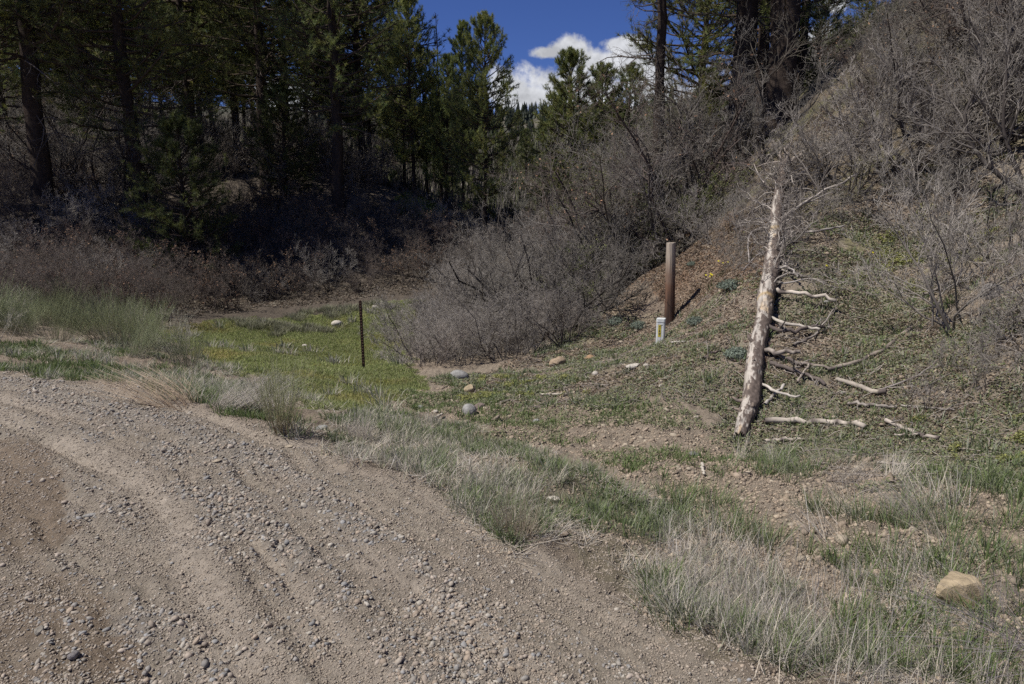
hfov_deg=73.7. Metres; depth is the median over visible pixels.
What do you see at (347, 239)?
bank shrub
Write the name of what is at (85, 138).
forest shrub
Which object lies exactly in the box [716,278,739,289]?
cushion plant
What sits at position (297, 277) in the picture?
bank shrub
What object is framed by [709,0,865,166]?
scrub oak
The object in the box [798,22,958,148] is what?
scrub oak
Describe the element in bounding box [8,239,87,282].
bank shrub
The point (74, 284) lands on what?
bank shrub
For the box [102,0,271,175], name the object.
pine tree
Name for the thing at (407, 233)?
bank shrub
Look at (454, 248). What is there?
bank shrub
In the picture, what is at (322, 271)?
bank shrub
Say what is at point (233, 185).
bank shrub
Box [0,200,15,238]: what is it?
bank shrub
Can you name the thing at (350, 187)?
forest shrub
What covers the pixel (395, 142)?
pine tree
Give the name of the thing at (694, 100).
scrub oak
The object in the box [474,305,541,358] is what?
thicket shrub
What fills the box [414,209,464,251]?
bank shrub
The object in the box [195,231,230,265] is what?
bank shrub
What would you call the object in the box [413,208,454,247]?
bank shrub
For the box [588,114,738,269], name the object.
scrub oak
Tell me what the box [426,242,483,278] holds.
draw shrub
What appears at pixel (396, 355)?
thicket shrub
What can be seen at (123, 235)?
bank shrub
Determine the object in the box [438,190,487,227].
bank shrub
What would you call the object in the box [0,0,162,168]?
pine tree
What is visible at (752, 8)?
pine tree
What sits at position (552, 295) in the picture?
thicket shrub
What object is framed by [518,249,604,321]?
thicket shrub
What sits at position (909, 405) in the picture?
fallen branch
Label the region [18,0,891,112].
sky
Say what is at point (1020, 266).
slope shrub
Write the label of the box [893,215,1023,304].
slope shrub
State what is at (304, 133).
forest shrub
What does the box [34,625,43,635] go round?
rock
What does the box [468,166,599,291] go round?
scrub oak
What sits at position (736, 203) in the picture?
slope shrub
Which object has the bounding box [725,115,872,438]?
fallen log
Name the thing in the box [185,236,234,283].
bank shrub
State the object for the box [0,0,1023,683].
ground
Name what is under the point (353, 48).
pine tree
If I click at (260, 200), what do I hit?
bank shrub
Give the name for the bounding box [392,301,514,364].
thicket shrub
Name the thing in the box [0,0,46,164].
pine tree
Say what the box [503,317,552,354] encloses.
thicket shrub
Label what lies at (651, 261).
bare shrub
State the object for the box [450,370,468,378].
rock
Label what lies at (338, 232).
bank shrub
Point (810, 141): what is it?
scrub oak
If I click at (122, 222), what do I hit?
bank shrub
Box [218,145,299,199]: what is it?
forest shrub
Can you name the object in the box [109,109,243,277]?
pine tree
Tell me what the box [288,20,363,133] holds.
pine tree
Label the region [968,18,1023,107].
scrub oak
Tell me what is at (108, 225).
bank shrub
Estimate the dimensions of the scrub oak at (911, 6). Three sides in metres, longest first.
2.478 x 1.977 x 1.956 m
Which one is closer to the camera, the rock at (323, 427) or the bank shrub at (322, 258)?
the rock at (323, 427)
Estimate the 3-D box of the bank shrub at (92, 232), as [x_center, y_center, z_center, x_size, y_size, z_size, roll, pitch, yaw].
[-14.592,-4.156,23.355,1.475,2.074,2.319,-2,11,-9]
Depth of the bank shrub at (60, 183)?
25.15 m
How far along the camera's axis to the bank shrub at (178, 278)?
20.82 m
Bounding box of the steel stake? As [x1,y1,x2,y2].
[359,300,364,366]
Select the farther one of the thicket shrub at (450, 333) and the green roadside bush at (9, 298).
the thicket shrub at (450, 333)
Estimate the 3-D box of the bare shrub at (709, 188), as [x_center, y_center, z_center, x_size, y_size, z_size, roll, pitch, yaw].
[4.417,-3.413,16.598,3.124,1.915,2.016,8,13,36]
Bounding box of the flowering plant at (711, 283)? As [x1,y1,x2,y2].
[705,273,713,288]
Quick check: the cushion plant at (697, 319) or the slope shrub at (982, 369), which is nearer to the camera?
the slope shrub at (982, 369)
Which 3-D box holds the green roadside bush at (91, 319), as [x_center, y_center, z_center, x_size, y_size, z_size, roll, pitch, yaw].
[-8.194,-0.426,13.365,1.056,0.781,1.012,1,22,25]
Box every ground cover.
[426,152,1023,491]
[720,2,1019,234]
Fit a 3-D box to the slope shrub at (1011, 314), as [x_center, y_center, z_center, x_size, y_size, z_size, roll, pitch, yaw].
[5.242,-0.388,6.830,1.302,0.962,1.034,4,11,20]
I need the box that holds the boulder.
[936,571,986,608]
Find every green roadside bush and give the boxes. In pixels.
[0,269,30,326]
[0,283,26,307]
[0,283,44,318]
[0,291,37,316]
[0,291,39,333]
[0,292,31,328]
[0,297,43,336]
[0,299,26,341]
[3,286,40,315]
[8,296,52,327]
[16,273,82,316]
[20,287,70,326]
[22,290,108,341]
[23,282,91,322]
[26,280,135,339]
[34,289,95,328]
[56,292,159,344]
[64,300,110,334]
[78,288,137,315]
[91,294,176,348]
[98,307,165,340]
[100,293,178,335]
[104,294,153,325]
[114,298,159,336]
[114,317,186,358]
[126,317,196,357]
[130,303,198,339]
[146,320,219,366]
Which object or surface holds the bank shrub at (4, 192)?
on the ground at (64, 438)
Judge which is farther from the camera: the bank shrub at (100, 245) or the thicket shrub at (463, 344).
the bank shrub at (100, 245)
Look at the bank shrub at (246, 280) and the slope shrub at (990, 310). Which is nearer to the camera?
the slope shrub at (990, 310)
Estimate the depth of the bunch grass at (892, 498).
4.36 m
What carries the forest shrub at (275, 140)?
on the ground at (64, 438)
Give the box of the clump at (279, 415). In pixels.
[223,340,323,435]
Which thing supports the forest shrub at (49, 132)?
on the ground at (64, 438)
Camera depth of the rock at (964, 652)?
2.87 m
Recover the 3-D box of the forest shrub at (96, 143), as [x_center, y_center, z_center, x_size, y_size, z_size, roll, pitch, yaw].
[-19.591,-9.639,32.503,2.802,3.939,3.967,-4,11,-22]
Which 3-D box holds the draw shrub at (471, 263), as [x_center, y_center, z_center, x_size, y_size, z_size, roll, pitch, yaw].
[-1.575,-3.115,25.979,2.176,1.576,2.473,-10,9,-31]
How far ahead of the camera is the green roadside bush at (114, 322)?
12.04 m
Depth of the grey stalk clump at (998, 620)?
2.72 m
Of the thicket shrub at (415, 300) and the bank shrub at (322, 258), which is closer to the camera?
the thicket shrub at (415, 300)
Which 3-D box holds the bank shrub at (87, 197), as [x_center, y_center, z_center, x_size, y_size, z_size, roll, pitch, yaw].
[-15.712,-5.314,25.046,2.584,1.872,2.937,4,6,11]
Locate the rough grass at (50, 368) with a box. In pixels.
[0,334,419,438]
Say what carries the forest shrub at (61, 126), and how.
on the ground at (64, 438)
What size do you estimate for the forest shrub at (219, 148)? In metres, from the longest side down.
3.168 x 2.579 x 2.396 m
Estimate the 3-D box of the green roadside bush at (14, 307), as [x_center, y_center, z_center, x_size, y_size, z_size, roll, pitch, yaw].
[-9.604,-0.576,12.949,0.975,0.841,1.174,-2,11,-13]
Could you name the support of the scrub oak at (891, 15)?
on the ground at (64, 438)
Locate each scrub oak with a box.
[404,220,646,343]
[450,220,586,338]
[462,191,709,331]
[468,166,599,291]
[485,144,602,287]
[491,141,728,294]
[513,170,646,306]
[519,222,660,331]
[521,110,720,269]
[538,45,781,257]
[555,69,788,223]
[555,110,731,290]
[563,112,767,237]
[569,108,677,220]
[580,0,866,194]
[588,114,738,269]
[614,109,702,205]
[616,128,708,200]
[619,60,748,193]
[622,127,720,198]
[625,98,726,185]
[644,65,754,170]
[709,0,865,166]
[776,90,860,177]
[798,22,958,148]
[800,77,883,122]
[813,10,945,120]
[817,50,889,108]
[819,0,1023,170]
[827,16,930,96]
[835,0,1021,130]
[837,13,884,60]
[841,0,1023,141]
[850,0,1023,156]
[855,0,962,70]
[855,25,885,64]
[856,0,1022,36]
[865,15,926,74]
[868,12,936,47]
[874,0,1023,99]
[877,0,979,38]
[877,2,901,27]
[882,0,952,33]
[886,0,929,12]
[896,0,1023,199]
[901,0,1023,141]
[906,0,1023,104]
[911,0,1021,43]
[923,0,1023,94]
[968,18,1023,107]
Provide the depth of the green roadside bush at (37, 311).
13.83 m
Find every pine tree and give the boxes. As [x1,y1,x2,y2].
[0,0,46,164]
[0,0,86,161]
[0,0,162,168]
[0,0,176,204]
[0,0,244,233]
[0,1,152,131]
[1,0,113,123]
[50,0,141,91]
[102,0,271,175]
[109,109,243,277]
[112,1,170,118]
[117,0,204,121]
[130,0,242,142]
[138,0,225,144]
[158,0,289,172]
[168,0,351,190]
[177,27,233,125]
[190,0,371,171]
[216,0,255,134]
[217,0,278,139]
[240,79,327,198]
[244,0,425,223]
[267,0,451,182]
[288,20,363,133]
[304,2,361,128]
[319,0,411,183]
[343,5,376,140]
[366,0,457,196]
[374,21,418,191]
[378,101,407,169]
[397,43,449,200]
[413,52,478,215]
[417,83,445,187]
[430,13,444,205]
[438,8,528,239]
[438,18,483,217]
[438,117,468,183]
[460,80,494,136]
[495,131,510,164]
[512,109,526,133]
[514,45,626,221]
[514,128,536,181]
[529,86,591,199]
[554,61,647,207]
[583,0,722,230]
[596,61,651,173]
[616,0,798,173]
[677,0,833,131]
[682,0,833,159]
[728,0,855,142]
[758,0,864,95]
[800,0,866,90]
[826,0,886,63]
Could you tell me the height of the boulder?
0.171 m
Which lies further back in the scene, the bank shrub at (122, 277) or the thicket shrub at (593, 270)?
the bank shrub at (122, 277)
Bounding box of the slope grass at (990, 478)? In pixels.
[392,172,1023,591]
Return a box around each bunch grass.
[336,404,386,441]
[472,473,561,541]
[841,471,925,525]
[973,572,1018,616]
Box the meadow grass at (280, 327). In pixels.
[159,297,428,410]
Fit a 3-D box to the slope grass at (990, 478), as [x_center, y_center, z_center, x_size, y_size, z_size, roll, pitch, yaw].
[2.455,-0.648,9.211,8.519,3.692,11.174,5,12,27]
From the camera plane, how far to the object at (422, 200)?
32.41 m
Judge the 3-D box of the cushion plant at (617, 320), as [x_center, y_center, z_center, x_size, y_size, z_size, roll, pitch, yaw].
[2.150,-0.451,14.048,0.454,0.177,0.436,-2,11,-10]
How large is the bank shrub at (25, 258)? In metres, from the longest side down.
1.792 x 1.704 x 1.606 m
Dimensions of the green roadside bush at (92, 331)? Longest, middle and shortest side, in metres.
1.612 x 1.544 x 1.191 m
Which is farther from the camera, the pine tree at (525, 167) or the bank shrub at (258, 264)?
the pine tree at (525, 167)
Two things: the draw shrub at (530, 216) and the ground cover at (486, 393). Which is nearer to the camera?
the ground cover at (486, 393)
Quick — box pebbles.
[321,156,1023,683]
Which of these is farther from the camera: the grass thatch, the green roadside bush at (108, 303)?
the green roadside bush at (108, 303)
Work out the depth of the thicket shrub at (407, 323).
16.89 m
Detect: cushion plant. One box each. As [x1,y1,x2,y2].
[606,316,623,324]
[629,320,646,328]
[685,316,703,324]
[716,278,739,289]
[722,346,747,358]
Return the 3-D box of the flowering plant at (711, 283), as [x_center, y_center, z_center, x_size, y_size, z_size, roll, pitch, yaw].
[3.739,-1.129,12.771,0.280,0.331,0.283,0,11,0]
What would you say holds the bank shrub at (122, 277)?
on the ground at (64, 438)
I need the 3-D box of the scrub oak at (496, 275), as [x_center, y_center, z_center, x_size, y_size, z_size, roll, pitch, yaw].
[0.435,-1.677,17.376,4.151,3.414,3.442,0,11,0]
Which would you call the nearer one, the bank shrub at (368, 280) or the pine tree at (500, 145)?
the bank shrub at (368, 280)
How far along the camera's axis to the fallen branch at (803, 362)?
8.10 m
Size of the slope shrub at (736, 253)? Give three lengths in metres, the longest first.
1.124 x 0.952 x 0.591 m
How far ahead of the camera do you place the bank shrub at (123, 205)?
26.19 m
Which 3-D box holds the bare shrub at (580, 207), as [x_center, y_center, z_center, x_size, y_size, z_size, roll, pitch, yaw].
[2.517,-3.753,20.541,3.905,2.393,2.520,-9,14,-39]
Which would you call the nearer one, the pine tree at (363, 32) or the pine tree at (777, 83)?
the pine tree at (777, 83)
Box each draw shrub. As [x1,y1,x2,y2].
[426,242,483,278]
[429,249,474,278]
[442,237,503,271]
[453,222,509,263]
[455,219,498,251]
[484,204,597,268]
[487,209,510,241]
[499,177,607,260]
[501,192,572,244]
[508,203,537,228]
[513,205,563,256]
[560,176,625,266]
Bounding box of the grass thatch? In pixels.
[0,339,1023,683]
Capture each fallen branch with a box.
[540,392,566,395]
[700,462,705,474]
[702,342,727,358]
[764,383,785,404]
[764,417,866,427]
[764,436,809,442]
[770,353,828,369]
[770,355,826,386]
[792,284,839,346]
[796,363,809,382]
[825,326,912,370]
[835,377,886,393]
[847,399,897,411]
[877,461,928,468]
[882,356,943,388]
[884,415,939,439]
[894,433,924,435]
[901,392,954,410]
[916,269,962,296]
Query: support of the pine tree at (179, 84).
on the ground at (64, 438)
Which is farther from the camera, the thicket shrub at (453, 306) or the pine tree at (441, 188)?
the pine tree at (441, 188)
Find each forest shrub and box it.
[0,50,123,194]
[0,62,124,193]
[0,63,182,206]
[0,77,87,178]
[0,95,24,186]
[0,104,122,189]
[0,123,27,191]
[1,96,90,153]
[3,80,52,125]
[5,81,86,162]
[45,82,116,182]
[48,95,122,184]
[52,118,202,202]
[55,76,204,144]
[56,131,126,189]
[68,109,123,179]
[69,81,157,165]
[73,92,226,205]
[81,99,169,179]
[87,106,184,197]
[119,79,255,169]
[121,87,200,157]
[156,93,258,175]
[159,91,247,146]
[168,163,219,195]
[176,92,232,162]
[184,133,245,182]
[186,130,233,166]
[202,103,258,156]
[217,121,252,166]
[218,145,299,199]
[220,105,315,170]
[238,104,353,186]
[247,99,363,175]
[252,121,282,159]
[272,107,330,175]
[273,110,417,188]
[302,131,380,179]
[312,127,367,175]
[313,104,398,181]
[317,144,388,205]
[342,118,416,181]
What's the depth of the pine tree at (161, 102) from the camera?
48.95 m
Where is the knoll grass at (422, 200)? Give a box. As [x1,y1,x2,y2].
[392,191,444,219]
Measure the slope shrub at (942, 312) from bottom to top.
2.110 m
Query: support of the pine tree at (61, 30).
on the ground at (64, 438)
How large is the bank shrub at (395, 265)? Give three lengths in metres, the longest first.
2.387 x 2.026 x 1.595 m
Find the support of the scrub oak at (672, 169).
on the ground at (64, 438)
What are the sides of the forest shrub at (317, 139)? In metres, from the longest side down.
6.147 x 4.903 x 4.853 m
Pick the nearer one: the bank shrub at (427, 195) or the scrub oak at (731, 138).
the scrub oak at (731, 138)
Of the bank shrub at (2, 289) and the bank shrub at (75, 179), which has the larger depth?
the bank shrub at (75, 179)
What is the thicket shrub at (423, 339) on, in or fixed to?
on the ground at (64, 438)
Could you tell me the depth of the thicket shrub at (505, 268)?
19.65 m
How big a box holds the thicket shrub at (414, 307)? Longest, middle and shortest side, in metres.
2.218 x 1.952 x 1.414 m
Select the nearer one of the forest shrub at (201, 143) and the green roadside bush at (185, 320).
the green roadside bush at (185, 320)
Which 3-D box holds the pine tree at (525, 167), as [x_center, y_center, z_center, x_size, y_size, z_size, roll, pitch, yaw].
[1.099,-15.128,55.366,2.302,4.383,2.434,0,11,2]
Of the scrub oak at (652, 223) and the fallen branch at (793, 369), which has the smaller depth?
the fallen branch at (793, 369)
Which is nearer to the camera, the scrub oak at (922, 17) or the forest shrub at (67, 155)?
the scrub oak at (922, 17)
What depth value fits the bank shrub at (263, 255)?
25.66 m
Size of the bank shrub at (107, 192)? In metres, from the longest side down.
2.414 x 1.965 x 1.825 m
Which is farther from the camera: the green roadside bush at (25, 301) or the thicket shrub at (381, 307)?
the thicket shrub at (381, 307)
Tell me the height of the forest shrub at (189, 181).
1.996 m
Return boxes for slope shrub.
[649,168,771,244]
[700,209,728,235]
[702,231,750,262]
[704,240,749,266]
[707,224,752,251]
[717,185,790,225]
[720,193,761,233]
[721,247,755,275]
[729,176,769,208]
[749,21,1011,180]
[770,99,952,197]
[785,188,841,222]
[801,138,846,167]
[815,142,1023,340]
[820,186,906,230]
[824,53,1021,188]
[825,151,933,224]
[871,129,1023,286]
[879,145,1023,209]
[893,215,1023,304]
[898,355,987,410]
[927,327,1009,372]
[935,336,1023,390]
[953,277,1023,363]
[955,224,1023,275]
[957,255,1023,349]
[972,295,1023,371]
[983,238,1023,289]
[986,203,1023,247]
[1003,203,1023,241]
[1012,386,1023,411]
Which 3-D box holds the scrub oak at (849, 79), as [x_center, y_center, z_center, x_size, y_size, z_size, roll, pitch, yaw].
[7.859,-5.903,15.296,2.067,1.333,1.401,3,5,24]
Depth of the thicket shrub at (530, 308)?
16.81 m
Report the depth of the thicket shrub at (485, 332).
15.54 m
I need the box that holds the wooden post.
[664,242,675,325]
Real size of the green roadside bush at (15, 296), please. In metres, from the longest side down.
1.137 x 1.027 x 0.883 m
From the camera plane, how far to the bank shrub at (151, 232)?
25.04 m
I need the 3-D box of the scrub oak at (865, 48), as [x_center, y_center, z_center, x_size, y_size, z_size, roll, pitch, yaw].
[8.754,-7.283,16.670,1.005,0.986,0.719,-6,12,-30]
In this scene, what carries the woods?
on the ground at (64, 438)
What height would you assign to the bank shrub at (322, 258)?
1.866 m
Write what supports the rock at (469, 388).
on the ground at (64, 438)
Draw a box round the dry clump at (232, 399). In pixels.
[201,372,272,412]
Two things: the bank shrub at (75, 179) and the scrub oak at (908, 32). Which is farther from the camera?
the bank shrub at (75, 179)
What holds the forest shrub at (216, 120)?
on the ground at (64, 438)
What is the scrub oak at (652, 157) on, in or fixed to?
on the ground at (64, 438)
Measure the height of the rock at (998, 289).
0.205 m
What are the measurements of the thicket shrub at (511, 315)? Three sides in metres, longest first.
2.950 x 2.615 x 1.902 m
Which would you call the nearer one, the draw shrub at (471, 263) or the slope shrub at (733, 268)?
the slope shrub at (733, 268)
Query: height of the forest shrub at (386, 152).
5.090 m
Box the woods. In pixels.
[271,93,696,135]
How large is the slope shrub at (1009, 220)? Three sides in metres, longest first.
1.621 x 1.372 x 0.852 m
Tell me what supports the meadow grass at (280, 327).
on the ground at (64, 438)
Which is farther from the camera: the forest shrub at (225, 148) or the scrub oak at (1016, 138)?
the forest shrub at (225, 148)
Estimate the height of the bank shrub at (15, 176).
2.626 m
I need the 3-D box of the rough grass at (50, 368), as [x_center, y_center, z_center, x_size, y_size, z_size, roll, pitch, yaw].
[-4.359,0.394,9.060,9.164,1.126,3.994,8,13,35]
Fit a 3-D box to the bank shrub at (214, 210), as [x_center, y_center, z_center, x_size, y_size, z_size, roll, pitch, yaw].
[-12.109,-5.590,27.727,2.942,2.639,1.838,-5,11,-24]
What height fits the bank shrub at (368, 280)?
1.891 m
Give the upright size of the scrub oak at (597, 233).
4.439 m
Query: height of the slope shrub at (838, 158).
2.047 m
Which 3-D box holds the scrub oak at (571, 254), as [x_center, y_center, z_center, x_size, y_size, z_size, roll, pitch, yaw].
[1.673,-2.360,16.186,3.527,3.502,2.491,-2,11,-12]
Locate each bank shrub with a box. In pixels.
[0,147,57,193]
[0,150,30,202]
[0,163,26,195]
[0,165,34,218]
[0,177,52,232]
[0,179,15,201]
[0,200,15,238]
[0,209,52,254]
[0,220,35,264]
[0,221,17,275]
[0,242,27,289]
[0,245,51,292]
[0,249,33,295]
[0,252,52,296]
[0,255,60,312]
[0,256,52,303]
[1,149,30,192]
[1,235,116,307]
[3,217,97,262]
[3,231,50,276]
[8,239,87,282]
[9,250,60,300]
[11,262,77,300]
[12,159,29,190]
[15,152,74,191]
[15,155,94,199]
[23,253,71,297]
[32,246,109,311]
[33,180,105,235]
[35,224,124,270]
[36,231,112,273]
[42,245,99,293]
[45,241,147,298]
[49,250,105,284]
[49,251,112,296]
[50,173,119,221]
[50,227,135,283]
[51,154,104,200]
[51,160,101,192]
[52,193,115,248]
[55,259,132,300]
[59,263,129,316]
[60,175,98,206]
[61,232,158,304]
[64,221,147,273]
[80,269,123,306]
[82,170,132,211]
[86,235,183,308]
[87,254,156,302]
[88,264,149,307]
[97,243,170,304]
[97,257,133,299]
[98,175,141,219]
[102,206,169,254]
[103,188,168,222]
[103,194,168,239]
[106,224,160,264]
[110,242,174,277]
[115,264,181,313]
[119,238,192,295]
[124,207,177,253]
[125,253,192,323]
[126,193,190,239]
[126,246,200,311]
[140,232,186,278]
[148,175,171,206]
[148,228,216,289]
[151,201,221,245]
[151,250,205,304]
[155,250,218,301]
[156,212,216,253]
[160,166,208,224]
[169,267,234,309]
[176,184,248,227]
[178,221,229,276]
[184,249,245,309]
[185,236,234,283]
[191,235,253,293]
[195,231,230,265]
[214,245,273,300]
[216,173,258,215]
[222,179,284,220]
[224,163,272,205]
[224,253,304,302]
[232,251,290,304]
[237,248,277,288]
[242,228,306,273]
[264,226,314,264]
[272,245,323,289]
[276,254,331,298]
[285,209,361,260]
[292,233,360,288]
[298,228,336,275]
[314,186,350,216]
[315,208,361,244]
[327,212,365,260]
[331,231,386,273]
[339,242,392,290]
[364,205,404,255]
[368,241,434,283]
[386,203,429,260]
[392,192,450,218]
[392,226,435,276]
[400,237,446,279]
[406,198,461,230]
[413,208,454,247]
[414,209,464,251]
[426,203,487,233]
[428,227,478,267]
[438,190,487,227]
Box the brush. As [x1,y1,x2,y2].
[150,0,913,224]
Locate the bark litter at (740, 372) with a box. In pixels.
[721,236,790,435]
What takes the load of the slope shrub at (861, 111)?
on the ground at (64, 438)
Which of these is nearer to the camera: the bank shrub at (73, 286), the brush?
the bank shrub at (73, 286)
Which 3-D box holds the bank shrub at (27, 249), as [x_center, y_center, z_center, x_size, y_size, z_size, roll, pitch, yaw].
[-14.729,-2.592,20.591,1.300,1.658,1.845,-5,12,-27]
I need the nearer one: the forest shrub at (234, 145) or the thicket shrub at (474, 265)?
the thicket shrub at (474, 265)
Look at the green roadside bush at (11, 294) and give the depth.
13.82 m
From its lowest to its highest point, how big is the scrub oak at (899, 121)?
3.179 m
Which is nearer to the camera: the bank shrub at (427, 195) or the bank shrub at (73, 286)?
the bank shrub at (73, 286)
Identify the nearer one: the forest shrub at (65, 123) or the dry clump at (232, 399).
the dry clump at (232, 399)
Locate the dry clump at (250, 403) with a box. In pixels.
[218,370,310,413]
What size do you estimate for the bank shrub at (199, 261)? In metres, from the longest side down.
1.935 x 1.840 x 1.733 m
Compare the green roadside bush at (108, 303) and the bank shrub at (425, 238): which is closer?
the green roadside bush at (108, 303)
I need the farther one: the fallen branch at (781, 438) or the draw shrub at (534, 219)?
the draw shrub at (534, 219)
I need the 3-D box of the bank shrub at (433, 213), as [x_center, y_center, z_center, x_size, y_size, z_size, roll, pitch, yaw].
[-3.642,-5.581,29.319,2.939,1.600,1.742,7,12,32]
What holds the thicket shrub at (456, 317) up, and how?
on the ground at (64, 438)
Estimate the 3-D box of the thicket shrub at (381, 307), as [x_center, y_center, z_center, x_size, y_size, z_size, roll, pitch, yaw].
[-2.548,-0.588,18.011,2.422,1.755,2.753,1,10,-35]
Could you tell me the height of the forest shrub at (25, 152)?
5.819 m
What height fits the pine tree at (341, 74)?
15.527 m
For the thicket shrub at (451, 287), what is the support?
on the ground at (64, 438)
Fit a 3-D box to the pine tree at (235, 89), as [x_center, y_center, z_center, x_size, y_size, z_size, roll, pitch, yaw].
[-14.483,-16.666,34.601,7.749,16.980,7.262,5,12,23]
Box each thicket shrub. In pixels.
[355,286,455,346]
[358,280,511,362]
[367,309,457,362]
[369,304,458,353]
[384,289,438,326]
[385,288,480,343]
[388,311,475,360]
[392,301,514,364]
[393,311,476,367]
[393,312,486,358]
[397,293,447,331]
[410,256,490,306]
[416,306,504,352]
[418,329,485,358]
[419,310,497,361]
[423,262,503,309]
[424,240,526,295]
[424,293,484,328]
[425,266,581,362]
[430,293,488,347]
[431,273,498,312]
[434,251,494,306]
[440,286,495,317]
[445,266,527,313]
[446,291,496,319]
[447,302,532,356]
[453,306,530,351]
[468,254,552,300]
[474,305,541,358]
[477,310,557,358]
[484,242,570,308]
[490,271,535,310]
[492,279,595,350]
[502,254,586,322]
[502,258,574,306]
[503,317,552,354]
[506,230,571,288]
[510,271,618,345]
[514,279,548,341]
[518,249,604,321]
[528,269,618,328]
[533,292,620,343]
[534,230,661,307]
[534,243,596,282]
[536,290,588,333]
[549,226,656,294]
[555,246,631,318]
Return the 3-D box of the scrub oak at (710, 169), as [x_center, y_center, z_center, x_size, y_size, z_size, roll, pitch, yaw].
[3.359,-4.233,17.596,5.265,5.319,6.669,-2,11,-9]
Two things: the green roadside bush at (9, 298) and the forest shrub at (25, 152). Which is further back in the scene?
the forest shrub at (25, 152)
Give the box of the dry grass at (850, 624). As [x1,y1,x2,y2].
[609,494,1023,683]
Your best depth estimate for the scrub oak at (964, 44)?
12.66 m
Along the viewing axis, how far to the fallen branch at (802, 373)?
7.83 m
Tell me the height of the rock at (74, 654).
0.026 m
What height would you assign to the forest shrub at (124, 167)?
4.318 m
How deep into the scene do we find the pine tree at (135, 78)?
59.79 m
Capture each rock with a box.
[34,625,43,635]
[67,650,79,659]
[82,513,95,517]
[316,425,327,429]
[331,320,341,325]
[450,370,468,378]
[462,404,476,414]
[464,384,474,391]
[474,403,484,408]
[546,496,559,502]
[549,356,565,366]
[626,363,639,369]
[705,581,718,589]
[954,646,977,658]
[983,283,1002,299]
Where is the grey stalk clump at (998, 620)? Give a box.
[838,530,1023,683]
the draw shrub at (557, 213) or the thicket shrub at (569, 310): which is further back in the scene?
the draw shrub at (557, 213)
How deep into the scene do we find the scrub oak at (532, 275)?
16.67 m
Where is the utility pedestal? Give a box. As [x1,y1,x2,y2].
[656,318,669,341]
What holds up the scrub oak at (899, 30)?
on the ground at (64, 438)
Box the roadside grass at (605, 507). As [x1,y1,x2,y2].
[315,407,956,683]
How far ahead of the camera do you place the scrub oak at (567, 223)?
18.75 m
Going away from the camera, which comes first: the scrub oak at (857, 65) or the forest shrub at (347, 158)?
the scrub oak at (857, 65)
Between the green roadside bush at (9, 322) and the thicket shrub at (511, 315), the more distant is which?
the thicket shrub at (511, 315)
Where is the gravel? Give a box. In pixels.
[0,360,949,683]
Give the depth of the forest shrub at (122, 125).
33.06 m
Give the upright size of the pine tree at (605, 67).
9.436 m
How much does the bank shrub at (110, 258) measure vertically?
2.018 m
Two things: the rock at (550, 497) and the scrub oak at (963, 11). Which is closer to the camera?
the rock at (550, 497)
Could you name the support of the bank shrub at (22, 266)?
on the ground at (64, 438)
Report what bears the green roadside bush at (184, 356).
on the ground at (64, 438)
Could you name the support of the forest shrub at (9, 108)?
on the ground at (64, 438)
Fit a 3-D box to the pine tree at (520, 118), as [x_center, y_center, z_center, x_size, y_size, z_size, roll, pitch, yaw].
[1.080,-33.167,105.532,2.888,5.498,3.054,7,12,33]
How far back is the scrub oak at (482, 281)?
15.54 m
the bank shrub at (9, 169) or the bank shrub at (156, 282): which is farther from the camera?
the bank shrub at (9, 169)
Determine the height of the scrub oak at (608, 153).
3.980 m
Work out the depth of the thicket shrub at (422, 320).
14.44 m
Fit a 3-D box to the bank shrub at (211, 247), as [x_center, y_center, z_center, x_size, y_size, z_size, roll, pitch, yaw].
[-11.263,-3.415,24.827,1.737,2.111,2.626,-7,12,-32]
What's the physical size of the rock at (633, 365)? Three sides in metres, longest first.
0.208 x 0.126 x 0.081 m
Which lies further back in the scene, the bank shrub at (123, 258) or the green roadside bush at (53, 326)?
the bank shrub at (123, 258)
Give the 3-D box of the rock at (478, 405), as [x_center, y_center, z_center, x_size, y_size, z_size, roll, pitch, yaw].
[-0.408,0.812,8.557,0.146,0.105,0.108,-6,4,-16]
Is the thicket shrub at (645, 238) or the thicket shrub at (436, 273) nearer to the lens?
the thicket shrub at (645, 238)
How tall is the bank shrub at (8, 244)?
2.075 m
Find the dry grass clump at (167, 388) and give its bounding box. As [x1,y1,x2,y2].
[59,351,201,411]
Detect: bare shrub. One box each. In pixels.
[537,268,610,315]
[555,186,645,251]
[555,213,686,292]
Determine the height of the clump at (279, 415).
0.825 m
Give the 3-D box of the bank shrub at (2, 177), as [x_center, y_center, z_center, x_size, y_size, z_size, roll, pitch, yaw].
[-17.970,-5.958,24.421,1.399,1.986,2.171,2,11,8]
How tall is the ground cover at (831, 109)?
23.885 m
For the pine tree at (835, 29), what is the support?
on the ground at (64, 438)
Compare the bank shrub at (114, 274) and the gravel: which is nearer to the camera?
the gravel
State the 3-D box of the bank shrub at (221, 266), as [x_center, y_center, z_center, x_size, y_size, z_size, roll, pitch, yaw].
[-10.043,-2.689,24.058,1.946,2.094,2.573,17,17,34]
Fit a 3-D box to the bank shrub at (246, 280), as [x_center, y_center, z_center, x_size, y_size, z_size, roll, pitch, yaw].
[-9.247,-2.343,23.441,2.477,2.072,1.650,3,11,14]
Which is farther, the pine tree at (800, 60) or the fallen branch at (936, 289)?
the pine tree at (800, 60)
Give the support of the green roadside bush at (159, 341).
on the ground at (64, 438)
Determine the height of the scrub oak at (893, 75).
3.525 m
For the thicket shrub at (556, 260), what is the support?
on the ground at (64, 438)

